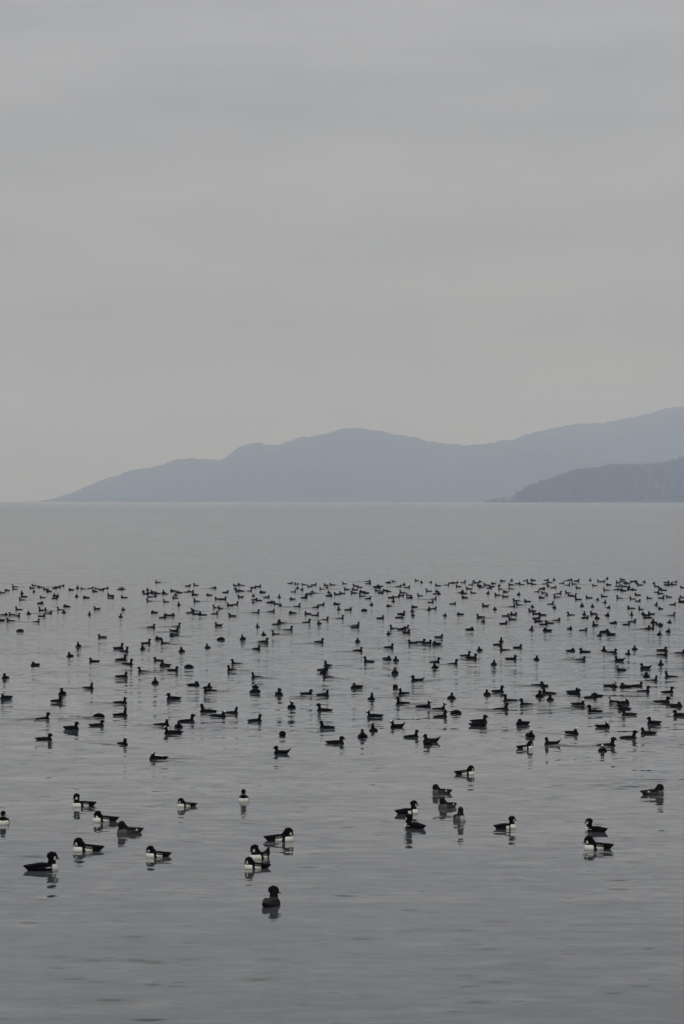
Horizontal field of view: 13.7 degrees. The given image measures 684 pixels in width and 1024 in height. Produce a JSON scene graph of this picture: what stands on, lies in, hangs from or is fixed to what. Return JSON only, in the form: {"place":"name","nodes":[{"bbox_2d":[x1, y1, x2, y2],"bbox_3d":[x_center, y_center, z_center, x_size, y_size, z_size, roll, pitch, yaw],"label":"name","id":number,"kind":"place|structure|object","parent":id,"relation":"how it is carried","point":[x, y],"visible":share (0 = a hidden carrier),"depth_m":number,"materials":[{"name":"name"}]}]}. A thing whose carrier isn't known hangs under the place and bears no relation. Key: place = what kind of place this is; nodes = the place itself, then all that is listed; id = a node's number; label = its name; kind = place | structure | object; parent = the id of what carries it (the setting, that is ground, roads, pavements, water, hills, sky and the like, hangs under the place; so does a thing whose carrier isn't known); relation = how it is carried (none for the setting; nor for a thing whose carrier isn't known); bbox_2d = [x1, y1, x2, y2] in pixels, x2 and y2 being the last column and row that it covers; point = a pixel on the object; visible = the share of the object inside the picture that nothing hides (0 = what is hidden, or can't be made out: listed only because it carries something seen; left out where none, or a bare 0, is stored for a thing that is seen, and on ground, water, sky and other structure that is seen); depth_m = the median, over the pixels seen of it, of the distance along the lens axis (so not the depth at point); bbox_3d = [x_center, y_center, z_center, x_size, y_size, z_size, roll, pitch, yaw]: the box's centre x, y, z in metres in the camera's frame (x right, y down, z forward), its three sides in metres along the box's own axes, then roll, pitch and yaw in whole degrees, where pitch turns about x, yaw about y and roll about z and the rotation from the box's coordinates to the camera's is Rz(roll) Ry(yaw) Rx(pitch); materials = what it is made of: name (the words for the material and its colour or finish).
{"place":"outdoors","nodes":[
{"label":"outdoors","id":0,"kind":"place"},
{"bbox_2d":[0,501,683,1023],"bbox_3d":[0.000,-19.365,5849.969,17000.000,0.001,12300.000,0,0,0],"label":"water","id":1,"kind":"structure","parent":0,"point":[536,915],"depth_m":53.88,"materials":[{"name":"grey liquid"}]},
{"bbox_2d":[0,811,8,824],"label":"duck","id":2,"kind":"object","parent":1,"relation":"on","point":[4,820],"visible":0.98,"depth_m":44.76},
{"bbox_2d":[0,692,12,698],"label":"duck","id":3,"kind":"object","parent":1,"relation":"on","point":[3,696],"visible":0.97,"depth_m":73.09},
{"bbox_2d":[23,851,58,870],"bbox_3d":[-4.140,4.841,39.225,0.510,0.320,0.218,0,0,-14],"label":"duck","id":4,"kind":"object","parent":1,"relation":"on","point":[51,864],"visible":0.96,"depth_m":39.17},
{"bbox_2d":[35,712,50,718],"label":"duck","id":5,"kind":"object","parent":1,"relation":"on","point":[47,715],"visible":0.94,"depth_m":66.20},
{"bbox_2d":[35,733,52,739],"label":"duck","id":6,"kind":"object","parent":1,"relation":"on","point":[45,738],"visible":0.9,"depth_m":60.48},
{"bbox_2d":[50,695,61,701],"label":"duck","id":7,"kind":"object","parent":1,"relation":"on","point":[57,700],"visible":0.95,"depth_m":72.03},
{"bbox_2d":[58,688,65,694],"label":"duck","id":8,"kind":"object","parent":1,"relation":"on","point":[61,692],"visible":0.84,"depth_m":74.61},
{"bbox_2d":[63,721,78,729],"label":"duck","id":9,"kind":"object","parent":1,"relation":"on","point":[75,727],"visible":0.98,"depth_m":63.27},
{"bbox_2d":[72,793,96,806],"bbox_3d":[-4.295,4.818,47.407,0.442,0.282,0.191,0,0,-25],"label":"duck","id":10,"kind":"object","parent":1,"relation":"on","point":[77,802],"visible":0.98,"depth_m":47.32},
{"bbox_2d":[72,837,103,851],"bbox_3d":[-3.690,4.857,41.379,0.470,0.259,0.201,0,0,-6],"label":"duck","id":11,"kind":"object","parent":1,"relation":"on","point":[80,845],"visible":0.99,"depth_m":41.32},
{"bbox_2d":[82,682,93,688],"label":"duck","id":12,"kind":"object","parent":1,"relation":"on","point":[90,686],"visible":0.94,"depth_m":76.95},
{"bbox_2d":[88,720,104,725],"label":"duck","id":13,"kind":"object","parent":1,"relation":"on","point":[100,723],"visible":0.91,"depth_m":64.20},
{"bbox_2d":[92,713,104,716],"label":"duck","id":14,"kind":"object","parent":1,"relation":"on","point":[98,715],"visible":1,"depth_m":66.76},
{"bbox_2d":[93,810,118,821],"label":"duck","id":15,"kind":"object","parent":1,"relation":"on","point":[99,816],"visible":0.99,"depth_m":45.13},
{"bbox_2d":[112,708,127,715],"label":"duck","id":16,"kind":"object","parent":1,"relation":"on","point":[122,714],"visible":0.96,"depth_m":67.27},
{"bbox_2d":[113,696,127,703],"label":"duck","id":17,"kind":"object","parent":1,"relation":"on","point":[124,700],"visible":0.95,"depth_m":71.33},
{"bbox_2d":[115,671,127,677],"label":"duck","id":18,"kind":"object","parent":1,"relation":"on","point":[122,676],"visible":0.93,"depth_m":81.68},
{"bbox_2d":[117,737,127,744],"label":"duck","id":19,"kind":"object","parent":1,"relation":"on","point":[124,742],"visible":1,"depth_m":59.28},
{"bbox_2d":[117,821,143,833],"bbox_3d":[-3.244,4.848,43.579,0.466,0.259,0.201,0,0,-32],"label":"duck","id":20,"kind":"object","parent":1,"relation":"on","point":[123,828],"visible":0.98,"depth_m":43.47},
{"bbox_2d":[145,845,171,856],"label":"duck","id":21,"kind":"object","parent":1,"relation":"on","point":[151,851],"visible":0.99,"depth_m":40.66},
{"bbox_2d":[149,752,168,759],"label":"duck","id":22,"kind":"object","parent":1,"relation":"on","point":[153,755],"visible":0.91,"depth_m":55.89},
{"bbox_2d":[153,718,168,725],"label":"duck","id":23,"kind":"object","parent":1,"relation":"on","point":[166,722],"visible":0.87,"depth_m":64.37},
{"bbox_2d":[162,726,183,733],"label":"duck","id":24,"kind":"object","parent":1,"relation":"on","point":[167,730],"visible":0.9,"depth_m":62.15},
{"bbox_2d":[165,693,181,698],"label":"duck","id":25,"kind":"object","parent":1,"relation":"on","point":[171,697],"visible":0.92,"depth_m":72.94},
{"bbox_2d":[174,720,182,727],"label":"duck","id":26,"kind":"object","parent":1,"relation":"on","point":[178,725],"visible":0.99,"depth_m":63.72},
{"bbox_2d":[177,798,197,806],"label":"duck","id":27,"kind":"object","parent":1,"relation":"on","point":[182,802],"visible":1,"depth_m":47.33},
{"bbox_2d":[180,714,196,721],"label":"duck","id":28,"kind":"object","parent":1,"relation":"on","point":[190,719],"visible":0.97,"depth_m":65.51},
{"bbox_2d":[186,681,199,685],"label":"duck","id":29,"kind":"object","parent":1,"relation":"on","point":[196,683],"visible":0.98,"depth_m":77.99},
{"bbox_2d":[200,704,216,711],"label":"duck","id":30,"kind":"object","parent":1,"relation":"on","point":[204,710],"visible":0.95,"depth_m":68.49},
{"bbox_2d":[202,686,216,691],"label":"duck","id":31,"kind":"object","parent":1,"relation":"on","point":[205,688],"visible":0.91,"depth_m":75.78},
{"bbox_2d":[209,710,226,716],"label":"duck","id":32,"kind":"object","parent":1,"relation":"on","point":[220,715],"visible":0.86,"depth_m":66.87},
{"bbox_2d":[226,706,237,712],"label":"duck","id":33,"kind":"object","parent":1,"relation":"on","point":[236,709],"visible":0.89,"depth_m":68.08},
{"bbox_2d":[238,789,248,801],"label":"duck","id":34,"kind":"object","parent":1,"relation":"on","point":[243,797],"visible":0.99,"depth_m":48.11},
{"bbox_2d":[249,689,260,692],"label":"duck","id":35,"kind":"object","parent":1,"relation":"on","point":[255,691],"visible":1,"depth_m":75.38},
{"bbox_2d":[247,714,262,720],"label":"duck","id":36,"kind":"object","parent":1,"relation":"on","point":[259,718],"visible":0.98,"depth_m":65.70},
{"bbox_2d":[244,857,270,868],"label":"duck","id":37,"kind":"object","parent":1,"relation":"on","point":[250,862],"visible":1,"depth_m":39.38},
{"bbox_2d":[249,844,269,859],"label":"duck","id":38,"kind":"object","parent":1,"relation":"on","point":[256,853],"visible":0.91,"depth_m":40.43},
{"bbox_2d":[262,885,281,907],"bbox_3d":[-0.905,4.862,35.779,0.201,0.296,0.448,0,0,18],"label":"duck","id":39,"kind":"object","parent":1,"relation":"on","point":[272,900],"visible":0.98,"depth_m":35.79},
{"bbox_2d":[263,827,294,840],"bbox_3d":[-0.943,4.852,42.622,0.470,0.259,0.201,0,0,-3],"label":"duck","id":40,"kind":"object","parent":1,"relation":"on","point":[286,834],"visible":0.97,"depth_m":42.57},
{"bbox_2d":[275,688,282,694],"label":"duck","id":41,"kind":"object","parent":1,"relation":"on","point":[279,692],"visible":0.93,"depth_m":74.35},
{"bbox_2d":[273,746,290,753],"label":"duck","id":42,"kind":"object","parent":1,"relation":"on","point":[276,751],"visible":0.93,"depth_m":57.18},
{"bbox_2d":[287,701,295,707],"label":"duck","id":43,"kind":"object","parent":1,"relation":"on","point":[291,705],"visible":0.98,"depth_m":69.74},
{"bbox_2d":[300,689,313,694],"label":"duck","id":44,"kind":"object","parent":1,"relation":"on","point":[308,693],"visible":0.89,"depth_m":74.63},
{"bbox_2d":[316,690,328,695],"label":"duck","id":45,"kind":"object","parent":1,"relation":"on","point":[324,694],"visible":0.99,"depth_m":74.03},
{"bbox_2d":[315,703,332,710],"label":"duck","id":46,"kind":"object","parent":1,"relation":"on","point":[320,708],"visible":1,"depth_m":68.92},
{"bbox_2d":[319,720,334,727],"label":"duck","id":47,"kind":"object","parent":1,"relation":"on","point":[322,724],"visible":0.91,"depth_m":63.64},
{"bbox_2d":[325,736,345,743],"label":"duck","id":48,"kind":"object","parent":1,"relation":"on","point":[340,741],"visible":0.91,"depth_m":59.60},
{"bbox_2d":[0,577,683,610],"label":"duck flock","id":49,"kind":"object","parent":1,"relation":"on","point":[311,592],"visible":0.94,"depth_m":155.45,"materials":[{"name":"black"}]},
{"bbox_2d":[351,683,363,687],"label":"duck","id":50,"kind":"object","parent":1,"relation":"on","point":[356,686],"visible":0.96,"depth_m":77.23},
{"bbox_2d":[358,729,367,737],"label":"duck","id":51,"kind":"object","parent":1,"relation":"on","point":[362,734],"visible":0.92,"depth_m":61.02},
{"bbox_2d":[369,723,377,731],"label":"duck","id":52,"kind":"object","parent":1,"relation":"on","point":[373,729],"visible":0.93,"depth_m":62.74},
{"bbox_2d":[366,710,383,716],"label":"duck","id":53,"kind":"object","parent":1,"relation":"on","point":[373,715],"visible":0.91,"depth_m":66.96},
{"bbox_2d":[390,720,404,727],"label":"duck","id":54,"kind":"object","parent":1,"relation":"on","point":[393,725],"visible":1,"depth_m":63.82},
{"bbox_2d":[395,697,410,703],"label":"duck","id":55,"kind":"object","parent":1,"relation":"on","point":[399,702],"visible":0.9,"depth_m":71.09},
{"bbox_2d":[397,687,409,694],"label":"duck","id":56,"kind":"object","parent":1,"relation":"on","point":[400,690],"visible":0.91,"depth_m":74.66},
{"bbox_2d":[394,800,418,813],"bbox_3d":[1.054,4.827,46.311,0.424,0.267,0.181,0,0,-18],"label":"duck","id":57,"kind":"object","parent":1,"relation":"on","point":[413,808],"visible":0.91,"depth_m":46.27},
{"bbox_2d":[403,729,419,736],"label":"duck","id":58,"kind":"object","parent":1,"relation":"on","point":[416,733],"visible":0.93,"depth_m":61.23},
{"bbox_2d":[403,814,425,828],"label":"duck","id":59,"kind":"object","parent":1,"relation":"on","point":[409,824],"visible":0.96,"depth_m":44.21},
{"bbox_2d":[410,675,424,681],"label":"duck","id":60,"kind":"object","parent":1,"relation":"on","point":[414,679],"visible":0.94,"depth_m":79.94},
{"bbox_2d":[415,700,431,707],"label":"duck","id":61,"kind":"object","parent":1,"relation":"on","point":[427,705],"visible":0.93,"depth_m":69.75},
{"bbox_2d":[423,738,432,744],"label":"duck","id":62,"kind":"object","parent":1,"relation":"on","point":[427,742],"visible":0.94,"depth_m":59.26},
{"bbox_2d":[423,734,440,742],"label":"duck","id":63,"kind":"object","parent":1,"relation":"on","point":[432,740],"visible":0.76,"depth_m":59.91},
{"bbox_2d":[432,702,446,709],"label":"duck","id":64,"kind":"object","parent":1,"relation":"on","point":[442,707],"visible":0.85,"depth_m":69.15},
{"bbox_2d":[433,710,447,716],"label":"duck","id":65,"kind":"object","parent":1,"relation":"on","point":[445,713],"visible":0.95,"depth_m":66.87},
{"bbox_2d":[431,784,451,792],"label":"duck","id":66,"kind":"object","parent":1,"relation":"on","point":[436,788],"visible":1,"depth_m":49.51},
{"bbox_2d":[438,797,456,807],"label":"duck","id":67,"kind":"object","parent":1,"relation":"on","point":[443,803],"visible":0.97,"depth_m":47.12},
{"bbox_2d":[447,692,455,698],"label":"duck","id":68,"kind":"object","parent":1,"relation":"on","point":[451,696],"visible":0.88,"depth_m":73.02},
{"bbox_2d":[450,710,461,713],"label":"duck","id":69,"kind":"object","parent":1,"relation":"on","point":[455,712],"visible":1,"depth_m":67.87},
{"bbox_2d":[453,807,465,820],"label":"duck","id":70,"kind":"object","parent":1,"relation":"on","point":[459,816],"visible":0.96,"depth_m":45.20},
{"bbox_2d":[454,765,474,774],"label":"duck","id":71,"kind":"object","parent":1,"relation":"on","point":[469,770],"visible":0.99,"depth_m":52.87},
{"bbox_2d":[465,653,476,658],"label":"duck","id":72,"kind":"object","parent":1,"relation":"on","point":[473,657],"visible":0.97,"depth_m":91.30},
{"bbox_2d":[468,720,485,725],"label":"duck","id":73,"kind":"object","parent":1,"relation":"on","point":[481,723],"visible":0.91,"depth_m":64.19},
{"bbox_2d":[470,715,488,722],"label":"duck","id":74,"kind":"object","parent":1,"relation":"on","point":[478,720],"visible":0.53,"depth_m":65.13},
{"bbox_2d":[491,685,504,691],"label":"duck","id":75,"kind":"object","parent":1,"relation":"on","point":[501,688],"visible":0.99,"depth_m":75.66},
{"bbox_2d":[493,702,508,709],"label":"duck","id":76,"kind":"object","parent":1,"relation":"on","point":[505,707],"visible":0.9,"depth_m":69.14},
{"bbox_2d":[493,816,516,828],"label":"duck","id":77,"kind":"object","parent":1,"relation":"on","point":[511,824],"visible":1,"depth_m":44.17},
{"bbox_2d":[502,694,516,701],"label":"duck","id":78,"kind":"object","parent":1,"relation":"on","point":[505,698],"visible":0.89,"depth_m":72.01},
{"bbox_2d":[505,655,516,659],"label":"duck","id":79,"kind":"object","parent":1,"relation":"on","point":[512,658],"visible":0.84,"depth_m":90.93},
{"bbox_2d":[516,719,529,724],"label":"duck","id":80,"kind":"object","parent":1,"relation":"on","point":[520,722],"visible":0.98,"depth_m":64.59},
{"bbox_2d":[516,741,533,748],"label":"duck","id":81,"kind":"object","parent":1,"relation":"on","point":[529,744],"visible":1,"depth_m":58.37},
{"bbox_2d":[518,698,532,704],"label":"duck","id":82,"kind":"object","parent":1,"relation":"on","point":[521,701],"visible":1,"depth_m":70.86},
{"bbox_2d":[525,729,534,736],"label":"duck","id":83,"kind":"object","parent":1,"relation":"on","point":[530,734],"visible":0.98,"depth_m":61.20},
{"bbox_2d":[535,690,542,696],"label":"duck","id":84,"kind":"object","parent":1,"relation":"on","point":[539,694],"visible":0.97,"depth_m":73.62},
{"bbox_2d":[542,687,555,693],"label":"duck","id":85,"kind":"object","parent":1,"relation":"on","point":[544,691],"visible":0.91,"depth_m":74.89},
{"bbox_2d":[544,737,560,744],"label":"duck","id":86,"kind":"object","parent":1,"relation":"on","point":[547,742],"visible":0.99,"depth_m":59.29},
{"bbox_2d":[564,727,578,733],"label":"duck","id":87,"kind":"object","parent":1,"relation":"on","point":[573,732],"visible":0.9,"depth_m":61.98},
{"bbox_2d":[567,689,580,694],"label":"duck","id":88,"kind":"object","parent":1,"relation":"on","point":[576,693],"visible":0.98,"depth_m":74.40},
{"bbox_2d":[570,699,584,704],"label":"duck","id":89,"kind":"object","parent":1,"relation":"on","point":[579,703],"visible":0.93,"depth_m":70.87},
{"bbox_2d":[579,648,590,652],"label":"duck","id":90,"kind":"object","parent":1,"relation":"on","point":[582,651],"visible":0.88,"depth_m":95.17},
{"bbox_2d":[584,693,598,698],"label":"duck","id":91,"kind":"object","parent":1,"relation":"on","point":[591,697],"visible":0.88,"depth_m":73.17},
{"bbox_2d":[586,705,601,711],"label":"duck","id":92,"kind":"object","parent":1,"relation":"on","point":[590,709],"visible":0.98,"depth_m":68.51},
{"bbox_2d":[584,818,607,831],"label":"duck","id":93,"kind":"object","parent":1,"relation":"on","point":[589,827],"visible":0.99,"depth_m":43.78},
{"bbox_2d":[583,835,613,849],"bbox_3d":[3.747,4.857,41.610,0.470,0.259,0.201,0,0,-7],"label":"duck","id":94,"kind":"object","parent":1,"relation":"on","point":[590,842],"visible":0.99,"depth_m":41.55},
{"bbox_2d":[595,722,609,727],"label":"duck","id":95,"kind":"object","parent":1,"relation":"on","point":[605,725],"visible":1,"depth_m":63.83},
{"bbox_2d":[598,744,606,751],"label":"duck","id":96,"kind":"object","parent":1,"relation":"on","point":[602,749],"visible":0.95,"depth_m":57.74},
{"bbox_2d":[597,737,616,745],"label":"duck","id":97,"kind":"object","parent":1,"relation":"on","point":[613,739],"visible":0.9,"depth_m":58.99},
{"bbox_2d":[615,698,629,703],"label":"duck","id":98,"kind":"object","parent":1,"relation":"on","point":[625,701],"visible":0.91,"depth_m":71.31},
{"bbox_2d":[617,704,631,709],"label":"duck","id":99,"kind":"object","parent":1,"relation":"on","point":[620,707],"visible":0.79,"depth_m":69.12},
{"bbox_2d":[619,682,632,687],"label":"duck","id":100,"kind":"object","parent":1,"relation":"on","point":[622,685],"visible":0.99,"depth_m":77.31},
{"bbox_2d":[619,730,637,738],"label":"duck","id":101,"kind":"object","parent":1,"relation":"on","point":[633,736],"visible":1,"depth_m":60.88},
{"bbox_2d":[621,709,637,715],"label":"duck","id":102,"kind":"object","parent":1,"relation":"on","point":[624,713],"visible":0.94,"depth_m":67.36},
{"bbox_2d":[632,681,642,686],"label":"duck","id":103,"kind":"object","parent":1,"relation":"on","point":[638,685],"visible":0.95,"depth_m":77.86},
{"bbox_2d":[637,686,650,691],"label":"duck","id":104,"kind":"object","parent":1,"relation":"on","point":[647,689],"visible":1,"depth_m":75.63},
{"bbox_2d":[640,663,651,668],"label":"duck","id":105,"kind":"object","parent":1,"relation":"on","point":[644,667],"visible":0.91,"depth_m":86.07},
{"bbox_2d":[641,727,656,733],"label":"duck","id":106,"kind":"object","parent":1,"relation":"on","point":[647,732],"visible":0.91,"depth_m":62.06},
{"bbox_2d":[640,784,663,794],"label":"duck","id":107,"kind":"object","parent":1,"relation":"on","point":[658,789],"visible":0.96,"depth_m":49.28},
{"bbox_2d":[646,717,661,723],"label":"duck","id":108,"kind":"object","parent":1,"relation":"on","point":[650,721],"visible":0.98,"depth_m":64.84},
{"bbox_2d":[654,696,671,702],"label":"duck","id":109,"kind":"object","parent":1,"relation":"on","point":[663,701],"visible":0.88,"depth_m":71.53},
{"bbox_2d":[661,686,674,692],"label":"duck","id":110,"kind":"object","parent":1,"relation":"on","point":[671,689],"visible":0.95,"depth_m":75.40},
{"bbox_2d":[669,702,681,706],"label":"duck","id":111,"kind":"object","parent":1,"relation":"on","point":[678,704],"visible":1,"depth_m":70.20},
{"bbox_2d":[672,710,683,715],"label":"duck","id":112,"kind":"object","parent":1,"relation":"on","point":[676,713],"visible":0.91,"depth_m":67.25},
{"bbox_2d":[0,0,683,500],"label":"sky","id":113,"kind":"structure","parent":0,"point":[226,226],"materials":[{"name":"grey"}]},
{"bbox_2d":[29,406,683,501],"bbox_3d":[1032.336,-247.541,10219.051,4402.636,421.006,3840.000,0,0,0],"label":"hills","id":114,"kind":"structure","parent":0,"point":[353,465],"depth_m":9124.41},
{"bbox_2d":[483,463,683,502],"bbox_3d":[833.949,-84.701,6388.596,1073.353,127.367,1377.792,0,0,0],"label":"headland","id":115,"kind":"structure","parent":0,"point":[647,499],"depth_m":5996.11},
{"bbox_2d":[515,457,683,501],"bbox_3d":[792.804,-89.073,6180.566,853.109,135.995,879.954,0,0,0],"label":"forest","id":116,"kind":"object","parent":115,"relation":"on","point":[541,490],"visible":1,"depth_m":6145.05,"materials":[{"name":"grey plant"}]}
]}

